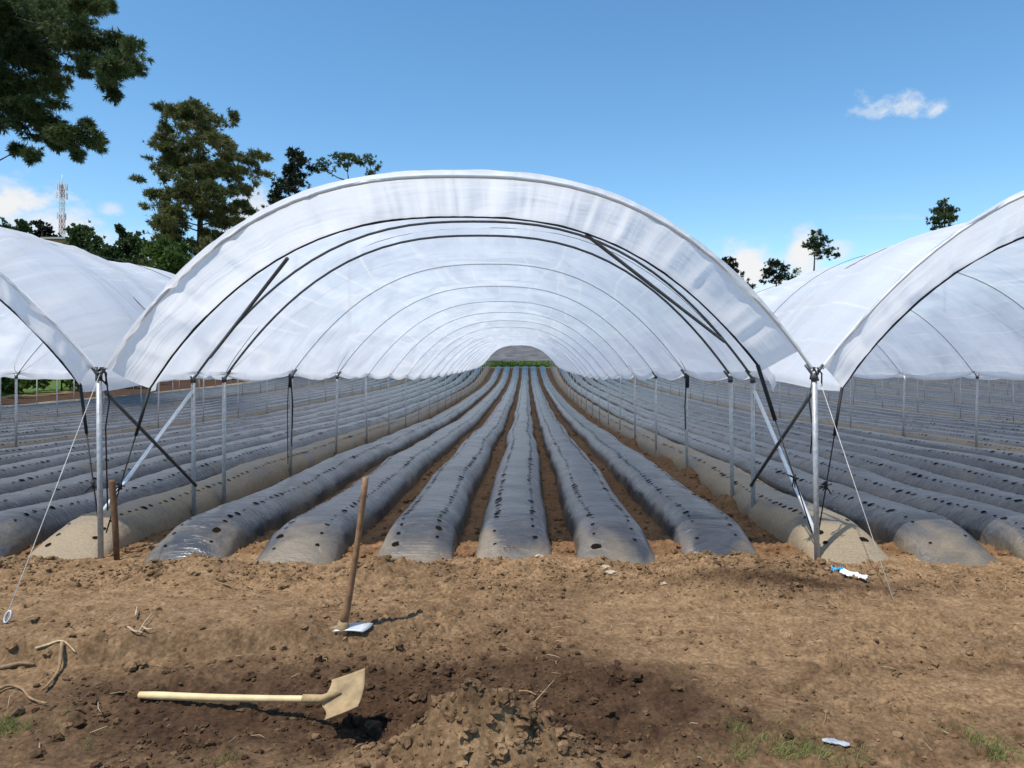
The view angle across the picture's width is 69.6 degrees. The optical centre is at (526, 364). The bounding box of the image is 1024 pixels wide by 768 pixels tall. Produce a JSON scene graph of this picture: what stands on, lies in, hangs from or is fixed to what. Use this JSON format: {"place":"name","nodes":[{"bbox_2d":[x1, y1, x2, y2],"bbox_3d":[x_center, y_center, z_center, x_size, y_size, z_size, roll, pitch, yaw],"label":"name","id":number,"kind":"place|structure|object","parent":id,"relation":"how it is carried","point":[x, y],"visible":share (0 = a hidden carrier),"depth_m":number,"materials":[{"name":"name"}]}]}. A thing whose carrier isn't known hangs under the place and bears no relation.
{"place":"outdoors","nodes":[
{"label":"outdoors","id":0,"kind":"place"},
{"bbox_2d":[0,366,1023,767],"bbox_3d":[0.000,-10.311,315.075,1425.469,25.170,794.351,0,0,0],"label":"ground","id":1,"kind":"structure","parent":0,"point":[812,664],"depth_m":4.56,"materials":[{"name":"soil"}]},
{"bbox_2d":[0,661,35,669],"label":"root","id":2,"kind":"object","parent":1,"relation":"on","point":[8,665],"visible":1,"depth_m":4.32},
{"bbox_2d":[11,219,32,233],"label":"broadleaf tree","id":3,"kind":"object","parent":1,"relation":"on","point":[22,225],"visible":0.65,"depth_m":128.43,"materials":[{"name":"green plant"}]},
{"bbox_2d":[0,684,46,703],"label":"root","id":4,"kind":"object","parent":1,"relation":"on","point":[20,688],"visible":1,"depth_m":4.03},
{"bbox_2d":[1,377,53,394],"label":"shrub","id":5,"kind":"object","parent":1,"relation":"on","point":[7,385],"visible":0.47,"depth_m":52.14,"materials":[{"name":"green plant"}]},
{"bbox_2d":[29,219,54,237],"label":"broadleaf tree","id":6,"kind":"object","parent":1,"relation":"on","point":[41,229],"visible":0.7,"depth_m":130.32,"materials":[{"name":"green plant"}]},
{"bbox_2d":[42,641,63,689],"bbox_3d":[-2.703,1.718,4.225,0.039,0.127,0.415,0,0,-20],"label":"root","id":7,"kind":"object","parent":1,"relation":"on","point":[61,651],"visible":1,"depth_m":4.30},
{"bbox_2d":[40,237,68,243],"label":"house","id":8,"kind":"structure","parent":1,"relation":"on","point":[59,239],"depth_m":116.00,"materials":[{"name":"metal"}]},
{"bbox_2d":[31,379,78,390],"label":"shrub","id":9,"kind":"object","parent":1,"relation":"on","point":[69,383],"visible":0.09,"depth_m":56.72,"materials":[{"name":"green plant"}]},
{"bbox_2d":[56,182,67,236],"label":"lattice tower","id":10,"kind":"structure","parent":1,"relation":"on","point":[62,193],"depth_m":249.46,"materials":[{"name":"metal"}]},
{"bbox_2d":[0,0,155,167],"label":"pine tree","id":11,"kind":"object","parent":1,"relation":"on","point":[28,27],"visible":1,"depth_m":39.18,"materials":[{"name":"green plant"}]},
{"bbox_2d":[62,220,106,251],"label":"broadleaf tree","id":12,"kind":"object","parent":1,"relation":"on","point":[81,236],"visible":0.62,"depth_m":110.70,"materials":[{"name":"green plant"}]},
{"bbox_2d":[83,243,136,264],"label":"broadleaf tree","id":13,"kind":"object","parent":1,"relation":"on","point":[114,252],"visible":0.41,"depth_m":109.80,"materials":[{"name":"green plant"}]},
{"bbox_2d":[108,480,119,559],"bbox_3d":[-3.893,1.492,6.960,0.117,0.806,0.060,0,0,19],"label":"wooden stake","id":14,"kind":"object","parent":1,"relation":"on","point":[114,514],"visible":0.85,"depth_m":6.94,"materials":[{"name":"brown wood"}]},
{"bbox_2d":[113,222,126,246],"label":"pine tree","id":15,"kind":"object","parent":1,"relation":"on","point":[120,230],"visible":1,"depth_m":110.83,"materials":[{"name":"green plant"}]},
{"bbox_2d":[1,381,258,406],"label":"planting bed","id":16,"kind":"object","parent":1,"relation":"on","point":[125,395],"visible":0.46,"depth_m":45.39,"materials":[{"name":"plastic"}]},
{"bbox_2d":[114,230,151,264],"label":"broadleaf tree","id":17,"kind":"object","parent":1,"relation":"on","point":[130,241],"visible":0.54,"depth_m":109.85,"materials":[{"name":"green plant"}]},
{"bbox_2d":[127,607,152,632],"bbox_3d":[-2.503,1.635,4.772,0.141,0.039,0.556,0,0,-27],"label":"root","id":18,"kind":"object","parent":1,"relation":"on","point":[138,631],"visible":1,"depth_m":4.57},
{"bbox_2d":[1,376,287,408],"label":"planting bed","id":19,"kind":"object","parent":1,"relation":"on","point":[274,379],"visible":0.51,"depth_m":46.08,"materials":[{"name":"plastic"}]},
{"bbox_2d":[1,376,298,409],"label":"planting bed","id":20,"kind":"object","parent":1,"relation":"on","point":[85,402],"visible":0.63,"depth_m":44.74,"materials":[{"name":"plastic"}]},
{"bbox_2d":[1,377,303,412],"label":"planting bed","id":21,"kind":"object","parent":1,"relation":"on","point":[121,400],"visible":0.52,"depth_m":41.43,"materials":[{"name":"plastic"}]},
{"bbox_2d":[1,378,310,414],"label":"planting bed","id":22,"kind":"object","parent":1,"relation":"on","point":[123,402],"visible":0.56,"depth_m":40.73,"materials":[{"name":"plastic"}]},
{"bbox_2d":[1,379,316,416],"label":"planting bed","id":23,"kind":"object","parent":1,"relation":"on","point":[90,407],"visible":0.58,"depth_m":38.62,"materials":[{"name":"plastic"}]},
{"bbox_2d":[141,236,193,274],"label":"broadleaf tree","id":24,"kind":"object","parent":1,"relation":"on","point":[167,255],"visible":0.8,"depth_m":70.68,"materials":[{"name":"green plant"}]},
{"bbox_2d":[1,375,339,418],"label":"planting bed","id":25,"kind":"object","parent":1,"relation":"on","point":[151,403],"visible":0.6,"depth_m":38.29,"materials":[{"name":"plastic"}]},
{"bbox_2d":[0,374,340,420],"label":"greenhouse tunnel","id":26,"kind":"structure","parent":1,"relation":"on","point":[20,376],"depth_m":27.98,"materials":[{"name":"metal"}]},
{"bbox_2d":[1,377,345,420],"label":"planting bed","id":27,"kind":"object","parent":1,"relation":"on","point":[126,408],"visible":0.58,"depth_m":36.83,"materials":[{"name":"plastic"}]},
{"bbox_2d":[0,379,351,423],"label":"planting bed","id":28,"kind":"object","parent":1,"relation":"on","point":[139,409],"visible":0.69,"depth_m":34.83,"materials":[{"name":"plastic"}]},
{"bbox_2d":[0,376,367,426],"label":"planting bed","id":29,"kind":"object","parent":1,"relation":"on","point":[165,409],"visible":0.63,"depth_m":33.68,"materials":[{"name":"plastic"}]},
{"bbox_2d":[0,377,373,429],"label":"planting bed","id":30,"kind":"object","parent":1,"relation":"on","point":[148,414],"visible":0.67,"depth_m":31.32,"materials":[{"name":"plastic"}]},
{"bbox_2d":[0,377,387,433],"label":"planting bed","id":31,"kind":"object","parent":1,"relation":"on","point":[167,414],"visible":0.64,"depth_m":30.72,"materials":[{"name":"plastic"}]},
{"bbox_2d":[0,377,393,437],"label":"planting bed","id":32,"kind":"object","parent":1,"relation":"on","point":[43,431],"visible":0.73,"depth_m":28.26,"materials":[{"name":"plastic"}]},
{"bbox_2d":[126,96,277,269],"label":"conifer tree","id":33,"kind":"object","parent":1,"relation":"on","point":[205,194],"visible":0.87,"depth_m":76.64,"materials":[{"name":"green plant"}]},
{"bbox_2d":[0,378,404,442],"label":"planting bed","id":34,"kind":"object","parent":1,"relation":"on","point":[45,435],"visible":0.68,"depth_m":26.04,"materials":[{"name":"plastic"}]},
{"bbox_2d":[0,378,411,448],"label":"planting bed","id":35,"kind":"object","parent":1,"relation":"on","point":[9,444],"visible":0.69,"depth_m":23.66,"materials":[{"name":"plastic"}]},
{"bbox_2d":[0,377,428,454],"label":"planting bed","id":36,"kind":"object","parent":1,"relation":"on","point":[45,445],"visible":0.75,"depth_m":22.10,"materials":[{"name":"plastic"}]},
{"bbox_2d":[0,376,439,465],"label":"planting bed","id":37,"kind":"object","parent":1,"relation":"on","point":[5,459],"visible":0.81,"depth_m":19.20,"materials":[{"name":"plastic"}]},
{"bbox_2d":[0,373,451,478],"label":"planting bed","id":38,"kind":"object","parent":1,"relation":"on","point":[20,468],"visible":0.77,"depth_m":16.42,"materials":[{"name":"plastic"}]},
{"bbox_2d":[0,373,460,494],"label":"planting bed","id":39,"kind":"object","parent":1,"relation":"on","point":[48,475],"visible":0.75,"depth_m":13.97,"materials":[{"name":"plastic"}]},
{"bbox_2d":[0,227,472,512],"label":"greenhouse tunnel","id":40,"kind":"structure","parent":1,"relation":"on","point":[70,312],"depth_m":8.11,"materials":[{"name":"white plastic"}]},
{"bbox_2d":[0,369,472,510],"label":"planting bed","id":41,"kind":"object","parent":1,"relation":"on","point":[78,485],"visible":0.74,"depth_m":12.56,"materials":[{"name":"plastic"}]},
{"bbox_2d":[0,366,482,557],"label":"planting bed","id":42,"kind":"object","parent":1,"relation":"on","point":[20,528],"visible":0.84,"depth_m":10.20,"materials":[{"name":"plastic"}]},
{"bbox_2d":[137,668,364,719],"bbox_3d":[-1.475,1.716,3.858,1.249,0.177,0.242,0,0,2],"label":"shovel","id":43,"kind":"object","parent":1,"relation":"on","point":[343,694],"visible":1,"depth_m":3.87,"materials":[{"name":"brown wood"}]},
{"bbox_2d":[28,366,490,559],"bbox_3d":[-4.470,1.188,46.515,0.843,2.183,79.360,0,0,0],"label":"planting bed","id":44,"kind":"object","parent":1,"relation":"on","point":[139,519],"visible":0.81,"depth_m":9.62,"materials":[{"name":"plastic"}]},
{"bbox_2d":[261,146,318,208],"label":"conifer tree","id":45,"kind":"object","parent":1,"relation":"on","point":[288,184],"visible":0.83,"depth_m":94.14,"materials":[{"name":"green plant"}]},
{"bbox_2d":[143,366,501,561],"bbox_3d":[-3.235,1.200,46.395,0.862,2.160,79.516,0,0,0],"label":"planting bed","id":46,"kind":"object","parent":1,"relation":"on","point":[222,531],"visible":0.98,"depth_m":9.23,"materials":[{"name":"plastic"}]},
{"bbox_2d":[310,151,383,179],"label":"pine tree","id":47,"kind":"object","parent":1,"relation":"on","point":[348,156],"visible":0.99,"depth_m":100.50,"materials":[{"name":"green plant"}]},
{"bbox_2d":[330,477,372,634],"bbox_3d":[-1.140,1.244,4.797,0.276,1.018,0.086,0,0,-9],"label":"hoe","id":48,"kind":"object","parent":1,"relation":"on","point":[343,626],"visible":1,"depth_m":4.79,"materials":[{"name":"brown wood"}]},
{"bbox_2d":[256,366,509,564],"bbox_3d":[-2.177,1.209,46.338,0.838,2.142,79.585,0,0,0],"label":"planting bed","id":49,"kind":"object","parent":1,"relation":"on","point":[324,533],"visible":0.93,"depth_m":8.95,"materials":[{"name":"plastic"}]},
{"bbox_2d":[377,366,519,562],"bbox_3d":[-1.114,1.205,46.504,0.855,2.150,79.239,0,0,0],"label":"planting bed","id":50,"kind":"object","parent":1,"relation":"on","point":[430,523],"visible":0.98,"depth_m":8.91,"materials":[{"name":"plastic"}]},
{"bbox_2d":[9,169,893,609],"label":"greenhouse tunnel","id":51,"kind":"structure","parent":1,"relation":"on","point":[411,275],"depth_m":9.43,"materials":[{"name":"white plastic"}]},
{"bbox_2d":[0,550,1022,767],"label":"soil crumbs","id":52,"kind":"object","parent":1,"relation":"on","point":[852,745],"visible":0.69,"depth_m":4.43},
{"bbox_2d":[0,703,1023,767],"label":"grass","id":53,"kind":"structure","parent":1,"relation":"on","point":[10,726],"depth_m":3.43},
{"bbox_2d":[0,550,1023,767],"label":"soil clods","id":54,"kind":"object","parent":1,"relation":"on","point":[505,696],"visible":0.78,"depth_m":4.05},
{"bbox_2d":[476,366,551,559],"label":"planting bed","id":55,"kind":"object","parent":1,"relation":"on","point":[515,515],"visible":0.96,"depth_m":8.76,"materials":[{"name":"plastic"}]},
{"bbox_2d":[25,415,1011,557],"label":"furrow clods","id":56,"kind":"object","parent":1,"relation":"on","point":[675,550],"visible":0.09,"depth_m":8.18,"materials":[{"name":"soil"}]},
{"bbox_2d":[482,360,557,366],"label":"grass","id":57,"kind":"structure","parent":1,"relation":"on","point":[512,363],"depth_m":91.20,"materials":[{"name":"green plant"}]},
{"bbox_2d":[530,366,654,563],"bbox_3d":[0.867,1.208,46.468,0.874,2.145,79.373,0,0,0],"label":"planting bed","id":58,"kind":"object","parent":1,"relation":"on","point":[598,518],"visible":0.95,"depth_m":8.81,"materials":[{"name":"plastic"}]},
{"bbox_2d":[539,366,755,555],"bbox_3d":[1.920,1.206,46.535,0.848,2.148,79.084,0,0,0],"label":"planting bed","id":59,"kind":"object","parent":1,"relation":"on","point":[682,515],"visible":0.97,"depth_m":9.45,"materials":[{"name":"plastic"}]},
{"bbox_2d":[549,366,889,563],"bbox_3d":[3.140,1.214,46.473,0.844,2.131,79.344,0,0,0],"label":"planting bed","id":60,"kind":"object","parent":1,"relation":"on","point":[779,515],"visible":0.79,"depth_m":8.84,"materials":[{"name":"plastic"}]},
{"bbox_2d":[722,256,756,288],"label":"conifer tree","id":61,"kind":"object","parent":1,"relation":"on","point":[729,261],"visible":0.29,"depth_m":99.93,"materials":[{"name":"green plant"}]},
{"bbox_2d":[756,258,795,286],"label":"broadleaf tree","id":62,"kind":"object","parent":1,"relation":"on","point":[771,271],"visible":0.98,"depth_m":119.70,"materials":[{"name":"green plant"}]},
{"bbox_2d":[558,368,995,565],"bbox_3d":[4.140,1.201,46.467,0.859,2.158,79.304,0,0,0],"label":"planting bed","id":63,"kind":"object","parent":1,"relation":"on","point":[927,536],"visible":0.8,"depth_m":8.53,"materials":[{"name":"plastic"}]},
{"bbox_2d":[560,190,1023,530],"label":"greenhouse tunnel","id":64,"kind":"structure","parent":1,"relation":"on","point":[946,303],"depth_m":9.22,"materials":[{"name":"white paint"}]},
{"bbox_2d":[569,372,1023,560],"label":"planting bed","id":65,"kind":"object","parent":1,"relation":"on","point":[1001,529],"visible":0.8,"depth_m":9.77,"materials":[{"name":"plastic"}]},
{"bbox_2d":[580,375,1023,513],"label":"planting bed","id":66,"kind":"object","parent":1,"relation":"on","point":[913,476],"visible":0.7,"depth_m":12.11,"materials":[{"name":"plastic"}]},
{"bbox_2d":[593,378,1023,495],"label":"planting bed","id":67,"kind":"object","parent":1,"relation":"on","point":[983,477],"visible":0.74,"depth_m":13.60,"materials":[{"name":"plastic"}]},
{"bbox_2d":[605,378,1023,478],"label":"planting bed","id":68,"kind":"object","parent":1,"relation":"on","point":[1003,466],"visible":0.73,"depth_m":15.63,"materials":[{"name":"plastic"}]},
{"bbox_2d":[613,377,1023,462],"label":"planting bed","id":69,"kind":"object","parent":1,"relation":"on","point":[1010,455],"visible":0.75,"depth_m":18.48,"materials":[{"name":"plastic"}]},
{"bbox_2d":[801,229,840,270],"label":"pine tree","id":70,"kind":"object","parent":1,"relation":"on","point":[814,245],"visible":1,"depth_m":119.58,"materials":[{"name":"green plant"}]},
{"bbox_2d":[623,378,1023,452],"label":"planting bed","id":71,"kind":"object","parent":1,"relation":"on","point":[954,440],"visible":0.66,"depth_m":20.49,"materials":[{"name":"plastic"}]},
{"bbox_2d":[632,377,1023,446],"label":"planting bed","id":72,"kind":"object","parent":1,"relation":"on","point":[1016,443],"visible":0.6,"depth_m":22.77,"materials":[{"name":"plastic"}]},
{"bbox_2d":[647,378,1023,440],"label":"planting bed","id":73,"kind":"object","parent":1,"relation":"on","point":[995,435],"visible":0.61,"depth_m":25.64,"materials":[{"name":"plastic"}]},
{"bbox_2d":[822,738,849,746],"bbox_3d":[1.466,1.785,3.482,0.122,0.016,0.055,0,0,26],"label":"plastic scrap","id":74,"kind":"object","parent":1,"relation":"on","point":[834,741],"visible":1,"depth_m":3.47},
{"bbox_2d":[653,376,1023,436],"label":"planting bed","id":75,"kind":"object","parent":1,"relation":"on","point":[996,431],"visible":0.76,"depth_m":26.95,"materials":[{"name":"plastic"}]},
{"bbox_2d":[662,378,1023,431],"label":"planting bed","id":76,"kind":"object","parent":1,"relation":"on","point":[888,416],"visible":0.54,"depth_m":29.49,"materials":[{"name":"plastic"}]},
{"bbox_2d":[676,378,1023,427],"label":"planting bed","id":77,"kind":"object","parent":1,"relation":"on","point":[883,412],"visible":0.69,"depth_m":31.04,"materials":[{"name":"plastic"}]},
{"bbox_2d":[831,565,869,579],"bbox_3d":[2.783,1.778,6.333,0.139,0.057,0.347,0,0,-41],"label":"plastic bag","id":78,"kind":"object","parent":1,"relation":"on","point":[846,572],"visible":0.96,"depth_m":6.29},
{"bbox_2d":[680,376,1023,424],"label":"planting bed","id":79,"kind":"object","parent":1,"relation":"on","point":[898,411],"visible":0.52,"depth_m":32.91,"materials":[{"name":"plastic"}]},
{"bbox_2d":[689,376,1023,421],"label":"planting bed","id":80,"kind":"object","parent":1,"relation":"on","point":[919,411],"visible":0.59,"depth_m":33.82,"materials":[{"name":"plastic"}]},
{"bbox_2d":[714,374,1013,420],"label":"greenhouse tunnel","id":81,"kind":"structure","parent":1,"relation":"on","point":[972,376],"depth_m":27.98,"materials":[{"name":"metal"}]},
{"bbox_2d":[713,380,1023,419],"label":"planting bed","id":82,"kind":"object","parent":1,"relation":"on","point":[906,407],"visible":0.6,"depth_m":35.72,"materials":[{"name":"plastic"}]},
{"bbox_2d":[721,379,1023,417],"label":"planting bed","id":83,"kind":"object","parent":1,"relation":"on","point":[923,406],"visible":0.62,"depth_m":37.59,"materials":[{"name":"plastic"}]},
{"bbox_2d":[727,378,1023,415],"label":"planting bed","id":84,"kind":"object","parent":1,"relation":"on","point":[980,410],"visible":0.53,"depth_m":38.79,"materials":[{"name":"plastic"}]},
{"bbox_2d":[733,377,1023,413],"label":"planting bed","id":85,"kind":"object","parent":1,"relation":"on","point":[951,405],"visible":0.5,"depth_m":39.54,"materials":[{"name":"plastic"}]},
{"bbox_2d":[749,379,1023,410],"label":"planting bed","id":86,"kind":"object","parent":1,"relation":"on","point":[984,406],"visible":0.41,"depth_m":40.81,"materials":[{"name":"plastic"}]},
{"bbox_2d":[756,378,1023,408],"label":"planting bed","id":87,"kind":"object","parent":1,"relation":"on","point":[958,402],"visible":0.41,"depth_m":41.75,"materials":[{"name":"plastic"}]},
{"bbox_2d":[854,377,997,403],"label":"greenhouse tunnel","id":88,"kind":"structure","parent":1,"relation":"on","point":[924,387],"depth_m":40.19,"materials":[{"name":"metal"}]},
{"bbox_2d":[840,387,1023,405],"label":"planting bed","id":89,"kind":"object","parent":1,"relation":"on","point":[998,402],"visible":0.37,"depth_m":43.13,"materials":[{"name":"plastic"}]},
{"bbox_2d":[843,388,1023,406],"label":"planting bed","id":90,"kind":"object","parent":1,"relation":"on","point":[936,398],"visible":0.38,"depth_m":41.92,"materials":[{"name":"plastic"}]},
{"bbox_2d":[845,386,1023,403],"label":"planting bed","id":91,"kind":"object","parent":1,"relation":"on","point":[937,395],"visible":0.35,"depth_m":45.49,"materials":[{"name":"plastic"}]},
{"bbox_2d":[845,384,1023,401],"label":"planting bed","id":92,"kind":"object","parent":1,"relation":"on","point":[943,394],"visible":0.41,"depth_m":46.51,"materials":[{"name":"plastic"}]},
{"bbox_2d":[847,383,1023,399],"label":"planting bed","id":93,"kind":"object","parent":1,"relation":"on","point":[933,392],"visible":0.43,"depth_m":49.73,"materials":[{"name":"plastic"}]},
{"bbox_2d":[848,382,1023,398],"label":"planting bed","id":94,"kind":"object","parent":1,"relation":"on","point":[938,391],"visible":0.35,"depth_m":50.88,"materials":[{"name":"plastic"}]},
{"bbox_2d":[848,381,1023,397],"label":"planting bed","id":95,"kind":"object","parent":1,"relation":"on","point":[935,390],"visible":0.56,"depth_m":52.65,"materials":[{"name":"plastic"}]},
{"bbox_2d":[849,380,1023,395],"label":"planting bed","id":96,"kind":"object","parent":1,"relation":"on","point":[935,388],"visible":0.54,"depth_m":54.85,"materials":[{"name":"plastic"}]},
{"bbox_2d":[851,378,1023,394],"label":"planting bed","id":97,"kind":"object","parent":1,"relation":"on","point":[932,387],"visible":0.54,"depth_m":57.07,"materials":[{"name":"plastic"}]},
{"bbox_2d":[851,377,1023,393],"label":"planting bed","id":98,"kind":"object","parent":1,"relation":"on","point":[931,386],"visible":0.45,"depth_m":60.23,"materials":[{"name":"plastic"}]},
{"bbox_2d":[926,197,960,230],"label":"pine tree","id":99,"kind":"object","parent":1,"relation":"on","point":[944,214],"visible":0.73,"depth_m":119.37,"materials":[{"name":"green plant"}]},
{"bbox_2d":[874,379,1023,392],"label":"planting bed","id":100,"kind":"object","parent":1,"relation":"on","point":[948,386],"visible":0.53,"depth_m":58.62,"materials":[{"name":"plastic"}]},
{"bbox_2d":[883,378,1023,391],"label":"planting bed","id":101,"kind":"object","parent":1,"relation":"on","point":[951,386],"visible":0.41,"depth_m":59.16,"materials":[{"name":"plastic"}]},
{"bbox_2d":[887,378,1023,390],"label":"planting bed","id":102,"kind":"object","parent":1,"relation":"on","point":[947,384],"visible":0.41,"depth_m":62.61,"materials":[{"name":"plastic"}]},
{"bbox_2d":[893,377,1023,389],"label":"planting bed","id":103,"kind":"object","parent":1,"relation":"on","point":[957,384],"visible":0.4,"depth_m":61.53,"materials":[{"name":"plastic"}]},
{"bbox_2d":[907,377,1023,388],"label":"planting bed","id":104,"kind":"object","parent":1,"relation":"on","point":[964,384],"visible":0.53,"depth_m":62.91,"materials":[{"name":"plastic"}]},
{"bbox_2d":[0,558,1023,767],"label":"straw bits","id":105,"kind":"object","parent":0,"point":[508,648],"visible":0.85,"depth_m":4.99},
{"bbox_2d":[0,0,1023,291],"label":"sky","id":106,"kind":"structure","parent":0,"point":[752,127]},
{"bbox_2d":[488,345,551,360],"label":"hillside field","id":107,"kind":"structure","parent":0,"point":[517,353],"depth_m":121.17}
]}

